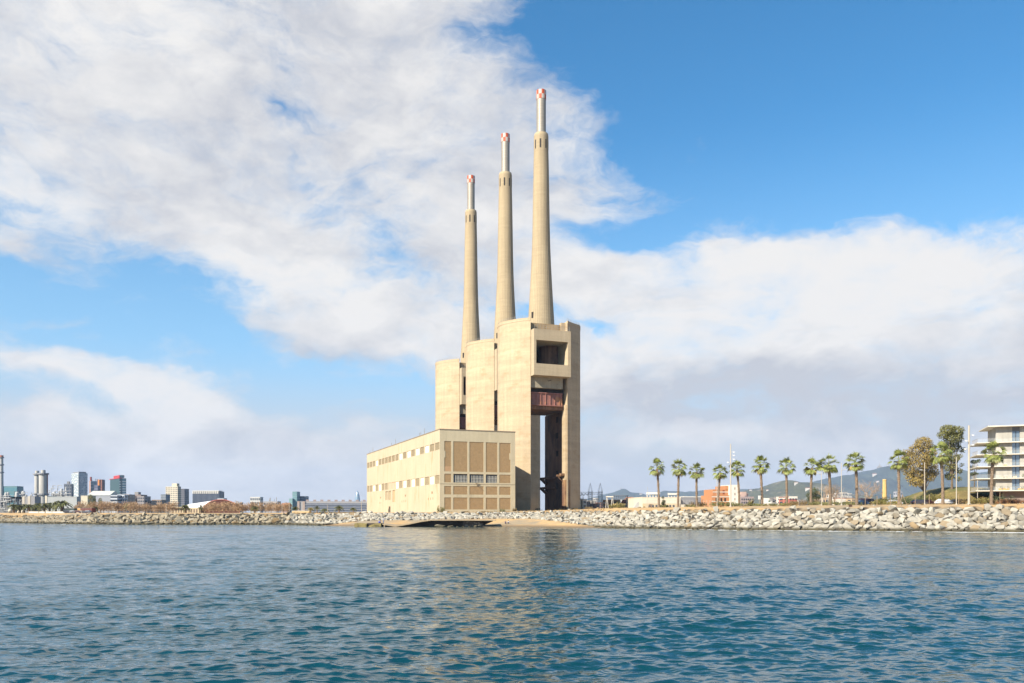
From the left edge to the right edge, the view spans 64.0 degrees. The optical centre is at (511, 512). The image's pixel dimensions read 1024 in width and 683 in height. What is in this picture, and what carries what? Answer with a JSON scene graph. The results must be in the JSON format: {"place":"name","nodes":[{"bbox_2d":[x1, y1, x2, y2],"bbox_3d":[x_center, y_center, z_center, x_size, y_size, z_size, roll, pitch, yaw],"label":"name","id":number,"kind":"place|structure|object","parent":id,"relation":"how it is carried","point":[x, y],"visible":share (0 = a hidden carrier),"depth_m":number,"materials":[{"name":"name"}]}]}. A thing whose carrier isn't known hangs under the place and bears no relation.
{"place":"outdoors","nodes":[
{"label":"outdoors","id":0,"kind":"place"},
{"bbox_2d":[0,523,1023,682],"bbox_3d":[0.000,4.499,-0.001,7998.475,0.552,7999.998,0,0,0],"label":"water","id":1,"kind":"structure","parent":0,"point":[95,603],"depth_m":39.67,"materials":[{"name":"blue liquid"}]},
{"bbox_2d":[0,504,1023,531],"bbox_3d":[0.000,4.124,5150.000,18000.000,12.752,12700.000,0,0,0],"label":"ground","id":2,"kind":"structure","parent":0,"point":[520,522],"depth_m":240.85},
{"bbox_2d":[0,455,3,512],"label":"chimney stack","id":3,"kind":"object","parent":2,"relation":"on","point":[1,476],"visible":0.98,"depth_m":1497.29,"materials":[{"name":"metal"}]},
{"bbox_2d":[0,492,21,512],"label":"process plant","id":4,"kind":"object","parent":2,"relation":"on","point":[6,499],"visible":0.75,"depth_m":961.19,"materials":[{"name":"metal"}]},
{"bbox_2d":[3,486,23,512],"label":"glass office","id":5,"kind":"structure","parent":2,"relation":"on","point":[12,489],"depth_m":1500.00,"materials":[{"name":"teal glass"}]},
{"bbox_2d":[7,504,20,512],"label":"date palm","id":6,"kind":"object","parent":2,"relation":"on","point":[13,506],"visible":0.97,"depth_m":429.55,"materials":[{"name":"green plant"}]},
{"bbox_2d":[14,491,31,512],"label":"process plant","id":7,"kind":"object","parent":2,"relation":"on","point":[22,494],"visible":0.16,"depth_m":1082.12,"materials":[{"name":"metal"}]},
{"bbox_2d":[22,495,27,512],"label":"boiler house","id":8,"kind":"structure","parent":2,"relation":"on","point":[24,500],"depth_m":940.00,"materials":[{"name":"metal"}]},
{"bbox_2d":[22,504,35,512],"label":"date palm","id":9,"kind":"object","parent":2,"relation":"on","point":[29,507],"visible":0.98,"depth_m":431.67,"materials":[{"name":"green plant"}]},
{"bbox_2d":[28,494,40,510],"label":"boiler house","id":10,"kind":"structure","parent":2,"relation":"on","point":[33,500],"depth_m":930.00,"materials":[{"name":"metal"}]},
{"bbox_2d":[33,471,38,495],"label":"chimney stack","id":11,"kind":"object","parent":2,"relation":"on","point":[36,483],"visible":0.5,"depth_m":997.76,"materials":[{"name":"metal"}]},
{"bbox_2d":[37,470,48,510],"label":"chimney stack","id":12,"kind":"object","parent":2,"relation":"on","point":[43,484],"visible":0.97,"depth_m":981.09,"materials":[{"name":"metal"}]},
{"bbox_2d":[39,503,50,512],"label":"date palm","id":13,"kind":"object","parent":2,"relation":"on","point":[44,506],"visible":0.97,"depth_m":429.83,"materials":[{"name":"green plant"}]},
{"bbox_2d":[48,488,71,496],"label":"process plant","id":14,"kind":"object","parent":2,"relation":"on","point":[60,493],"visible":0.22,"depth_m":1121.80,"materials":[{"name":"metal"}]},
{"bbox_2d":[52,500,72,510],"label":"date palm","id":15,"kind":"object","parent":2,"relation":"on","point":[61,504],"visible":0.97,"depth_m":427.23,"materials":[{"name":"green plant"}]},
{"bbox_2d":[45,496,80,510],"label":"turbine shed","id":16,"kind":"structure","parent":2,"relation":"on","point":[73,501],"depth_m":900.00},
{"bbox_2d":[64,481,73,496],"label":"grey tower","id":17,"kind":"structure","parent":2,"relation":"on","point":[70,489],"depth_m":2003.03,"materials":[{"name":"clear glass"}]},
{"bbox_2d":[71,472,87,496],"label":"hotel tower","id":18,"kind":"structure","parent":2,"relation":"on","point":[79,480],"depth_m":2210.55,"materials":[{"name":"blue glass"}]},
{"bbox_2d":[81,496,95,506],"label":"cream hall","id":19,"kind":"structure","parent":2,"relation":"on","point":[84,499],"depth_m":800.00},
{"bbox_2d":[80,508,97,512],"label":"red container","id":20,"kind":"object","parent":2,"relation":"on","point":[91,509],"visible":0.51,"depth_m":420.00,"materials":[{"name":"metal"}]},
{"bbox_2d":[97,479,104,490],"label":"orange tower","id":21,"kind":"structure","parent":2,"relation":"on","point":[101,482],"depth_m":2200.00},
{"bbox_2d":[96,501,106,510],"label":"bare tree","id":22,"kind":"object","parent":2,"relation":"on","point":[101,505],"visible":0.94,"depth_m":450.64,"materials":[{"name":"brown plant"}]},
{"bbox_2d":[87,491,118,495],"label":"hall","id":23,"kind":"structure","parent":2,"relation":"on","point":[100,493],"depth_m":1155.94,"materials":[{"name":"metal"}]},
{"bbox_2d":[96,496,110,512],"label":"grey hall","id":24,"kind":"structure","parent":2,"relation":"on","point":[106,498],"depth_m":1000.00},
{"bbox_2d":[110,495,120,512],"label":"banded flats","id":25,"kind":"structure","parent":2,"relation":"on","point":[116,498],"depth_m":980.00,"materials":[{"name":"white concrete"}]},
{"bbox_2d":[110,502,121,510],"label":"bare tree","id":26,"kind":"object","parent":2,"relation":"on","point":[116,507],"visible":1,"depth_m":428.59,"materials":[{"name":"brown plant"}]},
{"bbox_2d":[109,475,125,494],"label":"teal tower","id":27,"kind":"structure","parent":2,"relation":"on","point":[118,484],"depth_m":2108.61,"materials":[{"name":"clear glass"}]},
{"bbox_2d":[121,495,127,512],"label":"white flats","id":28,"kind":"structure","parent":2,"relation":"on","point":[124,498],"depth_m":990.22,"materials":[{"name":"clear glass"}]},
{"bbox_2d":[124,494,134,512],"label":"grey flats","id":29,"kind":"structure","parent":2,"relation":"on","point":[131,497],"depth_m":1006.40,"materials":[{"name":"grey concrete"}]},
{"bbox_2d":[127,500,138,511],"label":"bare tree","id":30,"kind":"object","parent":2,"relation":"on","point":[132,506],"visible":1,"depth_m":427.60,"materials":[{"name":"brown plant"}]},
{"bbox_2d":[137,496,150,512],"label":"stepped flats","id":31,"kind":"structure","parent":2,"relation":"on","point":[141,500],"depth_m":990.00,"materials":[{"name":"grey concrete"}]},
{"bbox_2d":[0,512,290,524],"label":"boulder bank","id":32,"kind":"object","parent":2,"relation":"on","point":[150,519],"visible":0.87,"depth_m":309.36,"materials":[{"name":"grey stone"}]},
{"bbox_2d":[148,500,155,512],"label":"flats","id":33,"kind":"structure","parent":2,"relation":"on","point":[153,503],"depth_m":1000.57,"materials":[{"name":"grey concrete"}]},
{"bbox_2d":[152,500,166,512],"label":"brick flats","id":34,"kind":"structure","parent":2,"relation":"on","point":[161,501],"depth_m":1050.66,"materials":[{"name":"brown brick"}]},
{"bbox_2d":[161,494,169,512],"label":"slate block","id":35,"kind":"structure","parent":2,"relation":"on","point":[165,497],"depth_m":1301.88,"materials":[{"name":"grey concrete"}]},
{"bbox_2d":[166,483,180,506],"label":"cream tower","id":36,"kind":"structure","parent":2,"relation":"on","point":[174,491],"depth_m":1354.55,"materials":[{"name":"beige concrete"}]},
{"bbox_2d":[167,501,179,512],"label":"bare tree","id":37,"kind":"object","parent":2,"relation":"on","point":[174,506],"visible":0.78,"depth_m":460.01,"materials":[{"name":"brown plant"}]},
{"bbox_2d":[181,489,188,506],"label":"grey tower","id":38,"kind":"structure","parent":2,"relation":"on","point":[184,497],"depth_m":1450.00,"materials":[{"name":"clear glass"}]},
{"bbox_2d":[170,499,239,512],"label":"domed hall","id":39,"kind":"structure","parent":2,"relation":"on","point":[194,506],"depth_m":599.70,"materials":[{"name":"red brick"}]},
{"bbox_2d":[192,491,223,502],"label":"louvred office","id":40,"kind":"structure","parent":2,"relation":"on","point":[201,496],"depth_m":1699.70,"materials":[{"name":"grey glass"}]},
{"bbox_2d":[206,502,219,512],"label":"bare tree","id":41,"kind":"object","parent":2,"relation":"on","point":[214,507],"visible":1,"depth_m":437.03,"materials":[{"name":"brown plant"}]},
{"bbox_2d":[219,501,228,512],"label":"bare tree","id":42,"kind":"object","parent":2,"relation":"on","point":[225,507],"visible":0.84,"depth_m":456.50,"materials":[{"name":"brown plant"}]},
{"bbox_2d":[231,501,242,512],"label":"bare tree","id":43,"kind":"object","parent":2,"relation":"on","point":[236,504],"visible":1,"depth_m":424.80,"materials":[{"name":"brown plant"}]},
{"bbox_2d":[250,497,262,512],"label":"gridded office","id":44,"kind":"structure","parent":2,"relation":"on","point":[257,499],"depth_m":1300.00,"materials":[{"name":"white glass"}]},
{"bbox_2d":[264,497,280,512],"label":"house","id":45,"kind":"structure","parent":2,"relation":"on","point":[269,501],"depth_m":1100.00,"materials":[{"name":"white concrete"}]},
{"bbox_2d":[282,502,291,511],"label":"bare tree","id":46,"kind":"object","parent":2,"relation":"on","point":[286,506],"visible":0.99,"depth_m":424.80,"materials":[{"name":"brown plant"}]},
{"bbox_2d":[292,492,299,510],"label":"teal block","id":47,"kind":"structure","parent":2,"relation":"on","point":[296,496],"depth_m":1600.00,"materials":[{"name":"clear glass"}]},
{"bbox_2d":[297,500,366,512],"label":"apartment slab","id":48,"kind":"structure","parent":2,"relation":"on","point":[347,506],"depth_m":1262.73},
{"bbox_2d":[354,519,495,526],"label":"water outlet","id":49,"kind":"object","parent":2,"relation":"on","point":[450,522],"visible":0.82,"depth_m":260.60,"materials":[{"name":"concrete"}]},
{"bbox_2d":[367,428,514,511],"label":"turbine hall","id":50,"kind":"structure","parent":2,"relation":"on","point":[454,470],"depth_m":329.34,"materials":[{"name":"beige concrete"}]},
{"bbox_2d":[435,175,496,430],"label":"boiler tower","id":51,"kind":"structure","parent":2,"relation":"on","point":[450,393],"depth_m":483.85,"materials":[{"name":"concrete"}]},
{"bbox_2d":[466,133,539,510],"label":"boiler tower","id":52,"kind":"structure","parent":2,"relation":"on","point":[481,384],"depth_m":426.57,"materials":[{"name":"concrete"}]},
{"bbox_2d":[497,89,579,510],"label":"boiler tower","id":53,"kind":"structure","parent":2,"relation":"on","point":[538,361],"depth_m":378.67,"materials":[{"name":"concrete"}]},
{"bbox_2d":[580,499,586,508],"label":"transformer house","id":54,"kind":"structure","parent":2,"relation":"on","point":[583,503],"depth_m":400.33,"materials":[{"name":"grey concrete"}]},
{"bbox_2d":[588,483,592,506],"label":"lattice tower","id":55,"kind":"structure","parent":2,"relation":"on","point":[589,494],"depth_m":429.93,"materials":[{"name":"metal"}]},
{"bbox_2d":[597,483,602,507],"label":"lattice tower","id":56,"kind":"structure","parent":2,"relation":"on","point":[601,504],"depth_m":424.50,"materials":[{"name":"metal"}]},
{"bbox_2d":[603,500,619,507],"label":"shed","id":57,"kind":"structure","parent":2,"relation":"on","point":[605,504],"depth_m":421.29,"materials":[{"name":"beige concrete"}]},
{"bbox_2d":[608,502,622,507],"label":"bush","id":58,"kind":"object","parent":2,"relation":"on","point":[617,505],"visible":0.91,"depth_m":330.18,"materials":[{"name":"yellow plant"}]},
{"bbox_2d":[283,504,1023,531],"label":"boulder bank","id":59,"kind":"object","parent":2,"relation":"on","point":[599,518],"visible":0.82,"depth_m":246.31,"materials":[{"name":"grey stone"}]},
{"bbox_2d":[626,497,680,507],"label":"white shed","id":60,"kind":"structure","parent":2,"relation":"on","point":[651,502],"depth_m":381.27,"materials":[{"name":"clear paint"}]},
{"bbox_2d":[294,502,1017,513],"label":"weeds","id":61,"kind":"object","parent":2,"relation":"on","point":[671,507],"visible":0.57,"depth_m":242.88,"materials":[{"name":"plant"}]},
{"bbox_2d":[648,457,664,506],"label":"palm tree","id":62,"kind":"object","parent":2,"relation":"on","point":[656,471],"visible":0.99,"depth_m":257.70,"materials":[{"name":"green plant"}]},
{"bbox_2d":[671,459,687,506],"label":"palm tree","id":63,"kind":"object","parent":2,"relation":"on","point":[678,472],"visible":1,"depth_m":254.69,"materials":[{"name":"green plant"}]},
{"bbox_2d":[680,496,700,506],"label":"grey shed","id":64,"kind":"structure","parent":2,"relation":"on","point":[689,499],"depth_m":385.45,"materials":[{"name":"grey metal"}]},
{"bbox_2d":[688,462,705,506],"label":"palm tree","id":65,"kind":"object","parent":2,"relation":"on","point":[696,475],"visible":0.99,"depth_m":252.05,"materials":[{"name":"green plant"}]},
{"bbox_2d":[701,485,737,506],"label":"orange building","id":66,"kind":"structure","parent":2,"relation":"on","point":[710,495],"depth_m":330.98,"materials":[{"name":"orange paint"}]},
{"bbox_2d":[712,464,727,502],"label":"palm tree","id":67,"kind":"object","parent":2,"relation":"on","point":[719,476],"visible":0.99,"depth_m":248.59,"materials":[{"name":"green plant"}]},
{"bbox_2d":[709,501,735,506],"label":"bush","id":68,"kind":"object","parent":2,"relation":"on","point":[719,503],"visible":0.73,"depth_m":245.18,"materials":[{"name":"green plant"}]},
{"bbox_2d":[727,444,734,506],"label":"floodlight mast","id":69,"kind":"object","parent":2,"relation":"on","point":[730,474],"visible":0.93,"depth_m":231.85,"materials":[{"name":"metal"}]},
{"bbox_2d":[728,460,745,502],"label":"palm tree","id":70,"kind":"object","parent":2,"relation":"on","point":[736,473],"visible":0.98,"depth_m":245.26,"materials":[{"name":"green plant"}]},
{"bbox_2d":[740,492,753,505],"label":"pink building","id":71,"kind":"structure","parent":2,"relation":"on","point":[744,497],"depth_m":460.84,"materials":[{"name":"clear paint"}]},
{"bbox_2d":[751,455,770,505],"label":"palm tree","id":72,"kind":"object","parent":2,"relation":"on","point":[761,471],"visible":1,"depth_m":241.81,"materials":[{"name":"green plant"}]},
{"bbox_2d":[763,498,776,504],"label":"camper van","id":73,"kind":"object","parent":2,"relation":"on","point":[766,501],"visible":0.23,"depth_m":251.02,"materials":[{"name":"white metal"}]},
{"bbox_2d":[776,457,795,502],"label":"palm tree","id":74,"kind":"object","parent":2,"relation":"on","point":[786,472],"visible":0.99,"depth_m":237.63,"materials":[{"name":"green plant"}]},
{"bbox_2d":[779,496,797,502],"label":"red house","id":75,"kind":"structure","parent":2,"relation":"on","point":[790,499],"depth_m":420.34,"materials":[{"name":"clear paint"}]},
{"bbox_2d":[788,499,817,505],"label":"bush","id":76,"kind":"object","parent":2,"relation":"on","point":[801,503],"visible":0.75,"depth_m":235.82,"materials":[{"name":"brown plant"}]},
{"bbox_2d":[803,457,821,502],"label":"palm tree","id":77,"kind":"object","parent":2,"relation":"on","point":[811,472],"visible":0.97,"depth_m":234.10,"materials":[{"name":"green plant"}]},
{"bbox_2d":[805,487,820,502],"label":"round tree","id":78,"kind":"object","parent":2,"relation":"on","point":[816,493],"visible":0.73,"depth_m":271.64,"materials":[{"name":"green plant"}]},
{"bbox_2d":[817,454,839,504],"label":"palm tree","id":79,"kind":"object","parent":2,"relation":"on","point":[829,469],"visible":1,"depth_m":230.83,"materials":[{"name":"green plant"}]},
{"bbox_2d":[831,484,844,501],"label":"bare tree","id":80,"kind":"object","parent":2,"relation":"on","point":[834,488],"visible":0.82,"depth_m":263.73,"materials":[{"name":"plant"}]},
{"bbox_2d":[831,500,861,504],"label":"bush","id":81,"kind":"object","parent":2,"relation":"on","point":[843,503],"visible":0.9,"depth_m":228.27,"materials":[{"name":"green plant"}]},
{"bbox_2d":[843,452,865,504],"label":"palm tree","id":82,"kind":"object","parent":2,"relation":"on","point":[855,468],"visible":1,"depth_m":227.16,"materials":[{"name":"green plant"}]},
{"bbox_2d":[858,479,884,497],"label":"bare tree","id":83,"kind":"object","parent":2,"relation":"on","point":[873,491],"visible":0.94,"depth_m":267.58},
{"bbox_2d":[869,500,896,504],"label":"bush","id":84,"kind":"object","parent":2,"relation":"on","point":[884,503],"visible":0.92,"depth_m":223.84,"materials":[{"name":"yellow plant"}]},
{"bbox_2d":[882,479,886,498],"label":"brick chimney","id":85,"kind":"object","parent":2,"relation":"on","point":[884,489],"visible":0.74,"depth_m":329.48,"materials":[{"name":"yellow brick"}]},
{"bbox_2d":[879,497,912,503],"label":"bush","id":86,"kind":"object","parent":2,"relation":"on","point":[904,502],"visible":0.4,"depth_m":239.15,"materials":[{"name":"green plant"}]},
{"bbox_2d":[887,449,910,504],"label":"palm tree","id":87,"kind":"object","parent":2,"relation":"on","point":[898,466],"visible":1,"depth_m":220.50,"materials":[{"name":"green plant"}]},
{"bbox_2d":[907,516,918,521],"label":"boulder","id":88,"kind":"object","parent":2,"relation":"on","point":[913,519],"visible":0.73,"depth_m":198.78,"materials":[{"name":"beige stone"}]},
{"bbox_2d":[910,499,927,503],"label":"parked car","id":89,"kind":"object","parent":2,"relation":"on","point":[917,501],"visible":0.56,"depth_m":227.16,"materials":[{"name":"paint"}]},
{"bbox_2d":[849,487,996,504],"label":"grass mound","id":90,"kind":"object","parent":2,"relation":"on","point":[962,492],"depth_m":251.64,"materials":[{"name":"green plant"}]},
{"bbox_2d":[901,436,939,496],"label":"fig tree","id":91,"kind":"object","parent":90,"relation":"on","point":[913,471],"visible":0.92,"depth_m":251.19,"materials":[{"name":"green plant"}]},
{"bbox_2d":[921,493,946,500],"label":"bush","id":92,"kind":"object","parent":90,"relation":"on","point":[934,496],"visible":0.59,"depth_m":245.72,"materials":[{"name":"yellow plant"}]},
{"bbox_2d":[937,424,966,488],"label":"eucalyptus tree","id":93,"kind":"object","parent":90,"relation":"on","point":[957,437],"visible":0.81,"depth_m":255.53,"materials":[{"name":"green plant"}]},
{"bbox_2d":[967,459,980,486],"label":"pine tree","id":94,"kind":"object","parent":90,"relation":"on","point":[974,473],"visible":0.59,"depth_m":261.70,"materials":[{"name":"green plant"}]},
{"bbox_2d":[929,440,953,503],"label":"palm tree","id":95,"kind":"object","parent":2,"relation":"on","point":[941,458],"visible":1,"depth_m":213.28,"materials":[{"name":"green plant"}]},
{"bbox_2d":[934,499,953,503],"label":"parked car","id":96,"kind":"object","parent":2,"relation":"on","point":[937,501],"visible":0.61,"depth_m":225.26,"materials":[{"name":"paint"}]},
{"bbox_2d":[953,497,982,503],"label":"bush","id":97,"kind":"object","parent":2,"relation":"on","point":[961,501],"visible":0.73,"depth_m":221.23,"materials":[{"name":"brown plant"}]},
{"bbox_2d":[964,425,973,504],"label":"floodlight mast","id":98,"kind":"object","parent":2,"relation":"on","point":[968,440],"visible":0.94,"depth_m":207.78,"materials":[{"name":"metal"}]},
{"bbox_2d":[967,497,989,503],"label":"bush","id":99,"kind":"object","parent":2,"relation":"on","point":[982,500],"visible":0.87,"depth_m":220.49,"materials":[{"name":"green plant"}]},
{"bbox_2d":[980,440,1006,504],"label":"palm tree","id":100,"kind":"object","parent":2,"relation":"on","point":[993,459],"visible":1,"depth_m":205.59,"materials":[{"name":"green plant"}]},
{"bbox_2d":[970,425,1023,503],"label":"balcony building","id":101,"kind":"structure","parent":2,"relation":"on","point":[1008,479],"depth_m":232.28,"materials":[{"name":"grey concrete"}]},
{"bbox_2d":[988,494,1014,503],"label":"bush","id":102,"kind":"object","parent":2,"relation":"on","point":[1000,497],"visible":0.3,"depth_m":225.76,"materials":[{"name":"green plant"}]},
{"bbox_2d":[1001,507,1011,514],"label":"boulder","id":103,"kind":"object","parent":2,"relation":"on","point":[1004,511],"visible":0.96,"depth_m":194.62,"materials":[{"name":"beige stone"}]},
{"bbox_2d":[996,499,1020,503],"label":"bush","id":104,"kind":"object","parent":2,"relation":"on","point":[1004,501],"visible":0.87,"depth_m":217.83,"materials":[{"name":"brown plant"}]},
{"bbox_2d":[0,0,1023,512],"label":"sky","id":105,"kind":"structure","parent":0,"point":[232,232],"materials":[{"name":"blue"}]},
{"bbox_2d":[587,489,750,501],"bbox_3d":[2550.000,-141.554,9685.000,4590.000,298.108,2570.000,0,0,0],"label":"hills","id":106,"kind":"structure","parent":0,"point":[634,495],"depth_m":9635.98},
{"bbox_2d":[742,480,880,505],"bbox_3d":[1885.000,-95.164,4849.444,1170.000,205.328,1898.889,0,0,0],"label":"hills","id":107,"kind":"structure","parent":0,"point":[776,489],"depth_m":4702.65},
{"bbox_2d":[812,467,987,498],"bbox_3d":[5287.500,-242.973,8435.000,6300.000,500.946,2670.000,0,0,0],"label":"hills","id":108,"kind":"structure","parent":0,"point":[886,473],"depth_m":8152.17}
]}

